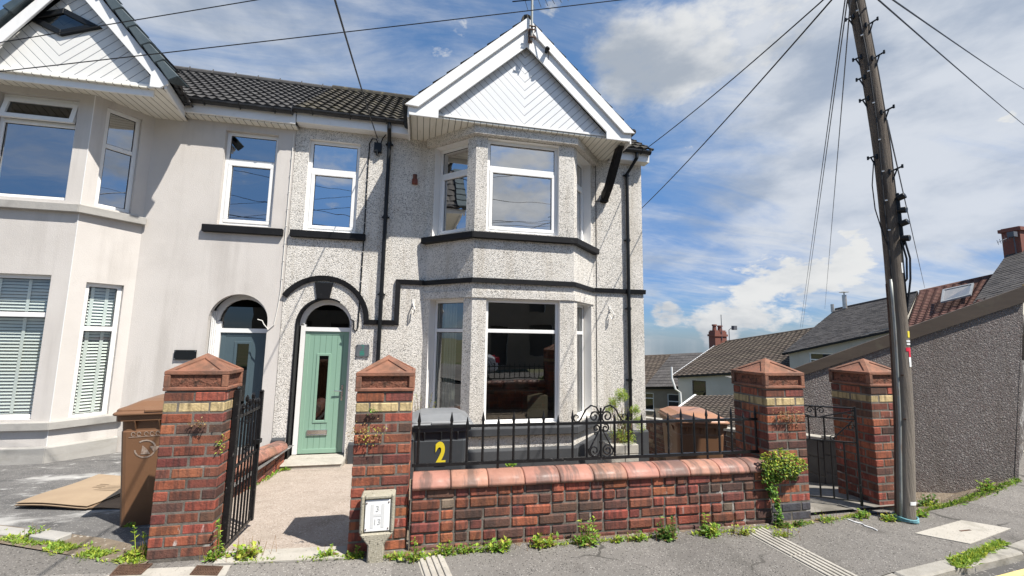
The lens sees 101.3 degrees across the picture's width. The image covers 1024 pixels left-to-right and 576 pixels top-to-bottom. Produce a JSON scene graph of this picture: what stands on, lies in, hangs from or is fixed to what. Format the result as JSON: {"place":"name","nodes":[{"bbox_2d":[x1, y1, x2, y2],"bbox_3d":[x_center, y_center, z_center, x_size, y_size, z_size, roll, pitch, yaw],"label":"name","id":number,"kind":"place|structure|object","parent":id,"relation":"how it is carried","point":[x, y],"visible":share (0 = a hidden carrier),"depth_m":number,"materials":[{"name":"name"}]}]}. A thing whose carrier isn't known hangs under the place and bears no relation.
{"place":"outdoors","nodes":[
{"label":"outdoors","id":0,"kind":"place"},
{"bbox_2d":[0,0,256,42],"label":"overhead cable","id":1,"kind":"object","parent":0,"point":[126,21],"visible":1,"depth_m":4.34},
{"bbox_2d":[0,445,293,555],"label":"driveway","id":2,"kind":"structure","parent":0,"point":[18,483],"depth_m":4.06,"materials":[{"name":"concrete"}]},
{"bbox_2d":[0,526,40,537],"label":"edging block","id":3,"kind":"structure","parent":2,"relation":"on","point":[11,530],"depth_m":3.32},
{"bbox_2d":[29,529,71,542],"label":"edging block","id":4,"kind":"structure","parent":2,"relation":"on","point":[50,535],"depth_m":3.20,"materials":[{"name":"concrete"}]},
{"bbox_2d":[77,496,119,509],"bbox_3d":[-3.792,2.103,4.205,0.530,0.036,0.592,1,-7,0],"label":"cardboard box","id":5,"kind":"object","parent":2,"relation":"on","point":[114,503],"visible":0.26,"depth_m":4.00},
{"bbox_2d":[14,474,120,509],"bbox_3d":[-4.319,2.089,4.324,0.751,0.061,0.841,1,-7,1],"label":"cardboard box","id":6,"kind":"object","parent":5,"relation":"on","point":[85,494],"visible":0.83,"depth_m":4.18,"materials":[{"name":"brown cardboard"}]},
{"bbox_2d":[113,394,163,526],"bbox_3d":[-3.165,1.551,3.906,0.654,1.073,0.808,3,-7,-20],"label":"wheelie bin","id":7,"kind":"object","parent":2,"relation":"on","point":[141,420],"visible":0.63,"depth_m":3.58,"materials":[{"name":"brown plastic"}]},
{"bbox_2d":[233,441,287,497],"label":"garden wall","id":8,"kind":"structure","parent":2,"relation":"on","point":[269,451],"depth_m":5.88,"materials":[{"name":"red brick"}]},
{"bbox_2d":[0,0,331,464],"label":"terraced house","id":9,"kind":"structure","parent":0,"point":[145,203],"depth_m":6.37,"materials":[{"name":"white"}]},
{"bbox_2d":[0,274,50,418],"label":"window","id":10,"kind":"structure","parent":9,"relation":"in","point":[20,314],"depth_m":5.83,"materials":[{"name":"white plastic"}]},
{"bbox_2d":[0,94,78,199],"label":"window","id":11,"kind":"structure","parent":9,"relation":"in","point":[35,156],"depth_m":6.08,"materials":[{"name":"glass"}]},
{"bbox_2d":[30,8,102,36],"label":"diamond window","id":12,"kind":"structure","parent":9,"relation":"in","point":[62,19],"depth_m":5.94,"materials":[{"name":"glass"}]},
{"bbox_2d":[68,282,121,417],"bbox_3d":[-6.149,0.904,6.188,0.070,1.940,0.425,-3,-8,28],"label":"window","id":13,"kind":"structure","parent":9,"relation":"in","point":[112,329],"depth_m":6.24,"materials":[{"name":"white plastic"}]},
{"bbox_2d":[94,108,140,212],"bbox_3d":[-6.114,-1.954,6.497,0.070,1.550,0.425,-3,-8,28],"label":"window","id":14,"kind":"structure","parent":9,"relation":"in","point":[121,133],"depth_m":6.50,"materials":[{"name":"glass"}]},
{"bbox_2d":[173,350,196,359],"bbox_3d":[-5.122,1.048,6.584,0.310,0.150,0.032,2,-7,-12],"label":"number sign","id":15,"kind":"object","parent":9,"relation":"attached to","point":[185,354],"visible":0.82,"depth_m":6.57,"materials":[{"name":"black plastic"}]},
{"bbox_2d":[219,332,266,446],"bbox_3d":[-4.498,1.694,6.942,0.690,1.900,0.057,2,-7,-12],"label":"door","id":16,"kind":"structure","parent":9,"relation":"in","point":[246,351],"depth_m":6.99,"materials":[{"name":"wood"}]},
{"bbox_2d":[219,132,278,226],"bbox_3d":[-4.468,-1.836,7.187,0.815,1.630,0.082,2,-7,-12],"label":"window","id":17,"kind":"structure","parent":9,"relation":"in","point":[250,162],"depth_m":7.17,"materials":[{"name":"glass"}]},
{"bbox_2d":[217,464,352,558],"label":"path","id":18,"kind":"structure","parent":0,"point":[302,508],"depth_m":4.25,"materials":[{"name":"concrete"}]},
{"bbox_2d":[146,353,243,562],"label":"gate pillar","id":19,"kind":"structure","parent":18,"relation":"on","point":[189,493],"depth_m":3.07,"materials":[{"name":"brick"}]},
{"bbox_2d":[220,386,264,549],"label":"iron gate","id":20,"kind":"structure","parent":19,"relation":"attached to","point":[237,415],"depth_m":3.47,"materials":[{"name":"metal"}]},
{"bbox_2d":[0,0,619,71],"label":"overhead cable","id":21,"kind":"object","parent":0,"point":[300,37],"visible":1,"depth_m":4.57,"materials":[{"name":"rubber"}]},
{"bbox_2d":[0,376,1023,575],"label":"pavement","id":22,"kind":"structure","parent":0,"point":[858,549],"depth_m":3.12,"materials":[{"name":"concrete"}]},
{"bbox_2d":[0,525,148,563],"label":"soil strip","id":23,"kind":"object","parent":22,"relation":"on","point":[109,544],"visible":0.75,"depth_m":3.13,"materials":[{"name":"soil"}]},
{"bbox_2d":[20,525,49,537],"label":"weed","id":24,"kind":"object","parent":23,"relation":"on","point":[29,533],"visible":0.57,"depth_m":3.23,"materials":[{"name":"green plant"}]},
{"bbox_2d":[0,528,146,564],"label":"grass","id":25,"kind":"structure","parent":23,"relation":"on","point":[91,552],"depth_m":3.06,"materials":[{"name":"green plant"}]},
{"bbox_2d":[122,525,147,559],"bbox_3d":[-2.668,1.811,2.999,0.195,0.233,0.150,2,-7,-12],"label":"weed","id":26,"kind":"object","parent":23,"relation":"on","point":[139,552],"visible":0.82,"depth_m":2.99,"materials":[{"name":"green plant"}]},
{"bbox_2d":[109,563,152,575],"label":"drain cover","id":27,"kind":"object","parent":22,"relation":"on","point":[128,569],"visible":1,"depth_m":2.82,"materials":[{"name":"metal"}]},
{"bbox_2d":[107,565,230,575],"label":"pavement patch","id":28,"kind":"object","parent":22,"relation":"on","point":[178,571],"visible":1,"depth_m":2.81,"materials":[{"name":"concrete"}]},
{"bbox_2d":[190,565,222,575],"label":"drain cover","id":29,"kind":"object","parent":22,"relation":"on","point":[206,570],"visible":1,"depth_m":2.82,"materials":[{"name":"metal"}]},
{"bbox_2d":[201,518,232,561],"bbox_3d":[-2.098,1.788,2.989,0.206,0.287,0.112,2,-7,-12],"label":"weed","id":30,"kind":"object","parent":22,"relation":"on","point":[215,555],"visible":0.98,"depth_m":2.98,"materials":[{"name":"green plant"}]},
{"bbox_2d":[225,537,276,560],"bbox_3d":[-1.878,1.867,3.015,0.338,0.180,0.176,2,-7,-12],"label":"weed","id":31,"kind":"object","parent":22,"relation":"on","point":[247,552],"visible":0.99,"depth_m":3.00,"materials":[{"name":"green plant"}]},
{"bbox_2d":[213,546,346,564],"bbox_3d":[-1.649,1.931,3.032,0.887,0.012,0.179,2,-7,-7],"label":"threshold","id":32,"kind":"object","parent":22,"relation":"on","point":[286,555],"visible":0.64,"depth_m":3.01,"materials":[{"name":"concrete"}]},
{"bbox_2d":[316,543,338,556],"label":"weed","id":33,"kind":"object","parent":32,"relation":"on","point":[330,551],"visible":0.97,"depth_m":3.03,"materials":[{"name":"green plant"}]},
{"bbox_2d":[342,545,366,558],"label":"weed","id":34,"kind":"object","parent":22,"relation":"on","point":[359,553],"visible":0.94,"depth_m":3.03,"materials":[{"name":"green plant"}]},
{"bbox_2d":[359,489,395,562],"bbox_3d":[-0.980,1.773,3.046,0.236,0.555,0.120,2,-7,-12],"label":"marker post","id":35,"kind":"object","parent":22,"relation":"on","point":[377,518],"visible":0.98,"depth_m":3.01,"materials":[{"name":"concrete"}]},
{"bbox_2d":[347,355,415,552],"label":"gate pillar","id":36,"kind":"structure","parent":22,"relation":"on","point":[385,385],"depth_m":3.21,"materials":[{"name":"red brick"}]},
{"bbox_2d":[346,418,386,445],"bbox_3d":[-1.085,1.086,3.155,0.358,0.201,0.051,2,-7,-12],"label":"creeper","id":37,"kind":"object","parent":36,"relation":"attached to","point":[367,433],"visible":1,"depth_m":3.16,"materials":[{"name":"green plant"}]},
{"bbox_2d":[398,537,427,562],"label":"weed","id":38,"kind":"object","parent":22,"relation":"on","point":[414,556],"visible":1,"depth_m":3.01,"materials":[{"name":"green plant"}]},
{"bbox_2d":[417,554,451,575],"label":"drain channel","id":39,"kind":"object","parent":22,"relation":"on","point":[434,566],"visible":0.96,"depth_m":2.91,"materials":[{"name":"concrete"}]},
{"bbox_2d":[432,539,457,557],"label":"weed","id":40,"kind":"object","parent":22,"relation":"on","point":[448,550],"visible":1,"depth_m":3.10,"materials":[{"name":"green plant"}]},
{"bbox_2d":[453,539,479,554],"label":"weed","id":41,"kind":"object","parent":22,"relation":"on","point":[469,548],"visible":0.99,"depth_m":3.13,"materials":[{"name":"green plant"}]},
{"bbox_2d":[481,535,518,552],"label":"weed","id":42,"kind":"object","parent":22,"relation":"on","point":[500,546],"visible":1,"depth_m":3.17,"materials":[{"name":"green plant"}]},
{"bbox_2d":[526,532,558,550],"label":"weed","id":43,"kind":"object","parent":22,"relation":"on","point":[538,542],"visible":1,"depth_m":3.23,"materials":[{"name":"green plant"}]},
{"bbox_2d":[233,509,871,563],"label":"grass","id":44,"kind":"structure","parent":22,"relation":"on","point":[693,533],"depth_m":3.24,"materials":[{"name":"green plant"}]},
{"bbox_2d":[564,516,606,547],"bbox_3d":[0.574,1.911,3.297,0.376,0.213,0.161,2,-7,-12],"label":"weed","id":45,"kind":"object","parent":22,"relation":"on","point":[588,538],"visible":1,"depth_m":3.30,"materials":[{"name":"green plant"}]},
{"bbox_2d":[408,456,772,551],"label":"garden wall","id":46,"kind":"structure","parent":22,"relation":"on","point":[478,505],"depth_m":3.43,"materials":[{"name":"red brick"}]},
{"bbox_2d":[412,404,758,467],"bbox_3d":[0.760,1.282,3.646,3.161,0.527,0.028,2,-7,-11],"label":"iron railing","id":47,"kind":"object","parent":46,"relation":"on","point":[543,424],"visible":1,"depth_m":3.63,"materials":[{"name":"metal"}]},
{"bbox_2d":[624,527,650,542],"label":"weed","id":48,"kind":"object","parent":22,"relation":"on","point":[638,537],"visible":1,"depth_m":3.35,"materials":[{"name":"green plant"}]},
{"bbox_2d":[648,515,679,541],"bbox_3d":[1.262,1.952,3.414,0.289,0.164,0.163,2,-7,-12],"label":"weed","id":49,"kind":"object","parent":22,"relation":"on","point":[663,532],"visible":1,"depth_m":3.40,"materials":[{"name":"green plant"}]},
{"bbox_2d":[699,513,724,538],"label":"weed","id":50,"kind":"object","parent":22,"relation":"on","point":[712,530],"visible":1,"depth_m":3.48,"materials":[{"name":"green plant"}]},
{"bbox_2d":[727,517,755,536],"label":"weed","id":51,"kind":"object","parent":22,"relation":"on","point":[742,532],"visible":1,"depth_m":3.50,"materials":[{"name":"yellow plant"}]},
{"bbox_2d":[731,358,810,520],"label":"gate pillar","id":52,"kind":"structure","parent":22,"relation":"on","point":[764,387],"depth_m":3.90,"materials":[{"name":"red brick"}]},
{"bbox_2d":[759,448,807,522],"bbox_3d":[2.443,1.762,3.728,0.495,0.647,0.116,2,-7,-12],"label":"ivy","id":53,"kind":"object","parent":52,"relation":"attached to","point":[773,464],"visible":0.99,"depth_m":3.72,"materials":[{"name":"green plant"}]},
{"bbox_2d":[773,403,803,422],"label":"creeper","id":54,"kind":"object","parent":52,"relation":"attached to","point":[788,416],"visible":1,"depth_m":3.85,"materials":[{"name":"green plant"}]},
{"bbox_2d":[804,405,863,505],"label":"iron gate","id":55,"kind":"structure","parent":52,"relation":"attached to","point":[857,449],"depth_m":4.10,"materials":[{"name":"metal"}]},
{"bbox_2d":[772,522,799,539],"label":"weed","id":56,"kind":"object","parent":22,"relation":"on","point":[783,534],"visible":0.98,"depth_m":3.47,"materials":[{"name":"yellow plant"}]},
{"bbox_2d":[745,527,856,575],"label":"drain channel","id":57,"kind":"object","parent":22,"relation":"on","point":[808,559],"visible":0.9,"depth_m":3.16,"materials":[{"name":"concrete"}]},
{"bbox_2d":[828,358,893,510],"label":"gate pillar","id":58,"kind":"structure","parent":22,"relation":"on","point":[863,386],"depth_m":4.25,"materials":[{"name":"red brick"}]},
{"bbox_2d":[855,506,870,520],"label":"weed","id":59,"kind":"object","parent":22,"relation":"on","point":[861,515],"visible":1,"depth_m":3.86,"materials":[{"name":"green plant"}]},
{"bbox_2d":[845,0,915,523],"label":"utility pole","id":60,"kind":"object","parent":22,"relation":"on","point":[892,223],"visible":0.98,"depth_m":4.09,"materials":[{"name":"brown wood"}]},
{"bbox_2d":[642,0,831,207],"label":"overhead cable","id":61,"kind":"object","parent":60,"relation":"attached to","point":[815,18],"visible":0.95,"depth_m":5.67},
{"bbox_2d":[800,0,845,326],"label":"overhead cable","id":62,"kind":"object","parent":60,"relation":"attached to","point":[828,123],"visible":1,"depth_m":6.16,"materials":[{"name":"grey metal"}]},
{"bbox_2d":[802,0,847,326],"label":"overhead cable","id":63,"kind":"object","parent":60,"relation":"attached to","point":[830,123],"visible":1,"depth_m":6.13,"materials":[{"name":"grey metal"}]},
{"bbox_2d":[825,0,850,301],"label":"overhead cable","id":64,"kind":"object","parent":60,"relation":"attached to","point":[840,114],"visible":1,"depth_m":5.84,"materials":[{"name":"grey metal"}]},
{"bbox_2d":[887,120,924,287],"bbox_3d":[13.564,-0.899,14.005,0.015,0.798,27.091,-6,-9,45],"label":"overhead cable","id":65,"kind":"object","parent":60,"relation":"attached to","point":[902,190],"visible":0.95,"depth_m":6.32,"materials":[{"name":"rubber"}]},
{"bbox_2d":[892,512,919,523],"bbox_3d":[3.591,2.096,3.835,0.187,0.048,0.188,2,-7,-12],"label":"rope","id":66,"kind":"object","parent":60,"relation":"attached to","point":[916,521],"visible":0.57,"depth_m":3.77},
{"bbox_2d":[878,0,1023,124],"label":"overhead cable","id":67,"kind":"object","parent":60,"relation":"attached to","point":[896,15],"visible":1,"depth_m":6.17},
{"bbox_2d":[892,0,1023,88],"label":"overhead cable","id":68,"kind":"object","parent":60,"relation":"attached to","point":[905,8],"visible":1,"depth_m":6.15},
{"bbox_2d":[877,509,896,521],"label":"weed","id":69,"kind":"object","parent":22,"relation":"on","point":[889,517],"visible":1,"depth_m":3.81,"materials":[{"name":"green plant"}]},
{"bbox_2d":[915,520,1010,543],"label":"cover slab","id":70,"kind":"structure","parent":22,"relation":"in","point":[965,532],"depth_m":3.60,"materials":[{"name":"concrete"}]},
{"bbox_2d":[916,480,1011,510],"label":"soil verge","id":71,"kind":"structure","parent":22,"relation":"on","point":[955,496],"depth_m":4.87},
{"bbox_2d":[916,486,941,506],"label":"weed","id":72,"kind":"object","parent":71,"relation":"on","point":[923,501],"visible":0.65,"depth_m":4.62,"materials":[{"name":"green plant"}]},
{"bbox_2d":[918,477,1022,511],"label":"grass","id":73,"kind":"structure","parent":71,"relation":"on","point":[1014,481],"depth_m":4.58,"materials":[{"name":"green plant"}]},
{"bbox_2d":[975,475,997,490],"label":"weed","id":74,"kind":"object","parent":71,"relation":"on","point":[988,486],"visible":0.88,"depth_m":4.82,"materials":[{"name":"green plant"}]},
{"bbox_2d":[945,538,1011,568],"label":"grass","id":75,"kind":"structure","parent":22,"relation":"on","point":[970,556],"depth_m":3.18,"materials":[{"name":"green plant"}]},
{"bbox_2d":[0,0,1023,354],"label":"sky","id":76,"kind":"structure","parent":0,"point":[728,237],"materials":[{"name":"blue"}]},
{"bbox_2d":[602,440,638,462],"bbox_3d":[1.756,2.800,6.806,0.474,0.574,0.340,2,-7,-12],"label":"planter","id":77,"kind":"object","parent":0,"point":[621,449],"visible":0.23,"depth_m":6.68,"materials":[{"name":"concrete"}]},
{"bbox_2d":[605,387,645,443],"bbox_3d":[1.847,2.119,6.868,0.731,0.959,0.336,2,-7,-12],"label":"shrub","id":78,"kind":"object","parent":77,"relation":"on","point":[620,435],"visible":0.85,"depth_m":6.84,"materials":[{"name":"green plant"}]},
{"bbox_2d":[406,479,954,547],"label":"garden ground","id":79,"kind":"structure","parent":0,"point":[941,496],"depth_m":5.05,"materials":[{"name":"concrete"}]},
{"bbox_2d":[408,408,472,521],"bbox_3d":[-0.752,1.828,4.274,0.624,1.138,0.648,3,-7,-13],"label":"wheelie bin","id":80,"kind":"object","parent":79,"relation":"on","point":[434,445],"visible":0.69,"depth_m":4.07,"materials":[{"name":"black plastic"}]},
{"bbox_2d":[646,416,736,460],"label":"boundary wall","id":81,"kind":"structure","parent":79,"relation":"on","point":[660,438],"depth_m":8.36,"materials":[{"name":"brick"}]},
{"bbox_2d":[658,406,729,459],"bbox_3d":[2.284,2.139,5.329,0.654,1.168,0.808,1,-7,3],"label":"wheelie bin","id":82,"kind":"object","parent":79,"relation":"on","point":[672,412],"visible":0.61,"depth_m":5.04,"materials":[{"name":"brown plastic"}]},
{"bbox_2d":[806,433,837,484],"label":"boundary wall","id":83,"kind":"structure","parent":79,"relation":"on","point":[825,464],"depth_m":5.23,"materials":[{"name":"concrete"}]},
{"bbox_2d":[793,284,1023,492],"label":"garage","id":84,"kind":"structure","parent":79,"relation":"on","point":[967,365],"depth_m":5.31,"materials":[{"name":"concrete"}]},
{"bbox_2d":[1019,360,1023,463],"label":"garage door","id":85,"kind":"structure","parent":84,"relation":"in","point":[1021,449],"depth_m":5.83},
{"bbox_2d":[809,482,917,511],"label":"side path","id":86,"kind":"structure","parent":0,"point":[817,504],"depth_m":4.16,"materials":[{"name":"concrete"}]},
{"bbox_2d":[964,561,1023,575],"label":"road","id":87,"kind":"structure","parent":0,"point":[1004,569],"depth_m":3.11,"materials":[{"name":"asphalt"}]},
{"bbox_2d":[884,451,1023,575],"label":"kerb","id":88,"kind":"structure","parent":87,"relation":"on","point":[1011,554],"depth_m":3.08,"materials":[{"name":"concrete"}]},
{"bbox_2d":[998,569,1023,575],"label":"road marking","id":89,"kind":"object","parent":87,"relation":"on","point":[1018,573],"visible":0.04,"depth_m":3.06,"materials":[{"name":"yellow paint"}]},
{"bbox_3d":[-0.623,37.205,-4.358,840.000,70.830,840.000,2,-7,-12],"label":"terrain","id":90,"kind":"structure","parent":0,"visible":0},
{"bbox_2d":[271,14,653,478],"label":"terraced house","id":91,"kind":"structure","parent":90,"relation":"on","point":[465,235],"depth_m":7.39,"materials":[{"name":"white paint"}]},
{"bbox_2d":[297,331,348,453],"bbox_3d":[-3.195,1.756,7.128,0.700,2.025,0.109,2,-7,-12],"label":"door","id":92,"kind":"structure","parent":91,"relation":"in","point":[322,409],"depth_m":7.13,"materials":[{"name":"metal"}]},
{"bbox_2d":[304,141,359,232],"bbox_3d":[-3.166,-1.778,7.452,0.845,1.640,0.082,2,-7,-12],"label":"window","id":93,"kind":"structure","parent":91,"relation":"in","point":[333,176],"depth_m":7.44,"materials":[{"name":"glass"}]},
{"bbox_2d":[334,0,377,138],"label":"overhead cable","id":94,"kind":"object","parent":91,"relation":"attached to","point":[337,8],"visible":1,"depth_m":4.14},
{"bbox_2d":[356,344,368,356],"bbox_3d":[-2.541,1.066,7.143,0.210,0.210,0.028,2,-7,-12],"label":"number sign","id":95,"kind":"object","parent":91,"relation":"attached to","point":[362,350],"visible":1,"depth_m":7.14,"materials":[{"name":"stone"}]},
{"bbox_2d":[432,299,463,407],"bbox_3d":[-1.050,1.220,7.253,0.753,2.030,0.070,-3,-8,31],"label":"window","id":96,"kind":"structure","parent":91,"relation":"in","point":[438,330],"depth_m":7.40,"materials":[{"name":"white plastic"}]},
{"bbox_2d":[438,144,467,234],"bbox_3d":[-1.003,-1.750,7.596,0.753,1.650,0.082,-3,-8,31],"label":"window","id":97,"kind":"structure","parent":91,"relation":"in","point":[454,162],"depth_m":7.63,"materials":[{"name":"glass"}]},
{"bbox_2d":[484,299,557,422],"bbox_3d":[0.158,1.222,7.102,1.280,2.030,0.070,2,-7,-12],"label":"window","id":98,"kind":"structure","parent":91,"relation":"in","point":[488,330],"depth_m":7.11,"materials":[{"name":"glass"}]},
{"bbox_2d":[486,140,557,235],"bbox_3d":[0.179,-1.749,7.438,1.290,1.650,0.082,2,-7,-12],"label":"window","id":99,"kind":"structure","parent":91,"relation":"in","point":[522,178],"depth_m":7.43,"materials":[{"name":"glass"}]},
{"bbox_2d":[512,0,568,43],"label":"tv aerial","id":100,"kind":"object","parent":91,"relation":"attached to","point":[530,35],"visible":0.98,"depth_m":7.28,"materials":[{"name":"metal"}]},
{"bbox_2d":[577,161,582,240],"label":"window","id":101,"kind":"structure","parent":91,"relation":"in","point":[579,167],"depth_m":8.22,"materials":[{"name":"white plastic"}]},
{"bbox_2d":[577,304,583,414],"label":"window","id":102,"kind":"structure","parent":91,"relation":"in","point":[581,327],"depth_m":7.96,"materials":[{"name":"white plastic"}]},
{"bbox_2d":[648,0,823,146],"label":"overhead cable","id":103,"kind":"object","parent":91,"relation":"attached to","point":[746,66],"visible":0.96,"depth_m":5.50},
{"bbox_2d":[645,352,702,417],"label":"terraced house","id":104,"kind":"structure","parent":90,"relation":"on","point":[661,392],"depth_m":36.60,"materials":[{"name":"grey tile"}]},
{"bbox_2d":[645,393,653,410],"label":"window","id":105,"kind":"structure","parent":104,"relation":"in","point":[649,397],"depth_m":36.06,"materials":[{"name":"white plastic"}]},
{"bbox_2d":[667,394,678,405],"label":"window","id":106,"kind":"structure","parent":104,"relation":"in","point":[673,400],"depth_m":35.58,"materials":[{"name":"white plastic"}]},
{"bbox_2d":[671,318,813,427],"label":"terraced house","id":107,"kind":"structure","parent":90,"relation":"on","point":[704,381],"depth_m":30.21,"materials":[{"name":"white tile"}]},
{"bbox_2d":[692,380,705,395],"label":"window","id":108,"kind":"structure","parent":107,"relation":"in","point":[699,387],"depth_m":29.87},
{"bbox_2d":[782,291,917,368],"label":"terraced house","id":109,"kind":"structure","parent":90,"relation":"on","point":[844,327],"depth_m":25.98,"materials":[{"name":"grey tile"}]},
{"bbox_2d":[809,352,832,361],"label":"window","id":110,"kind":"structure","parent":109,"relation":"in","point":[813,356],"depth_m":25.24,"materials":[{"name":"white plastic"}]},
{"bbox_2d":[908,274,992,326],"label":"roof","id":111,"kind":"structure","parent":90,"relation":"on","point":[933,302],"depth_m":23.45,"materials":[{"name":"red tile"}]},
{"bbox_2d":[973,226,1023,302],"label":"terraced house","id":112,"kind":"structure","parent":90,"relation":"on","point":[1007,275],"depth_m":23.26,"materials":[{"name":"tile"}]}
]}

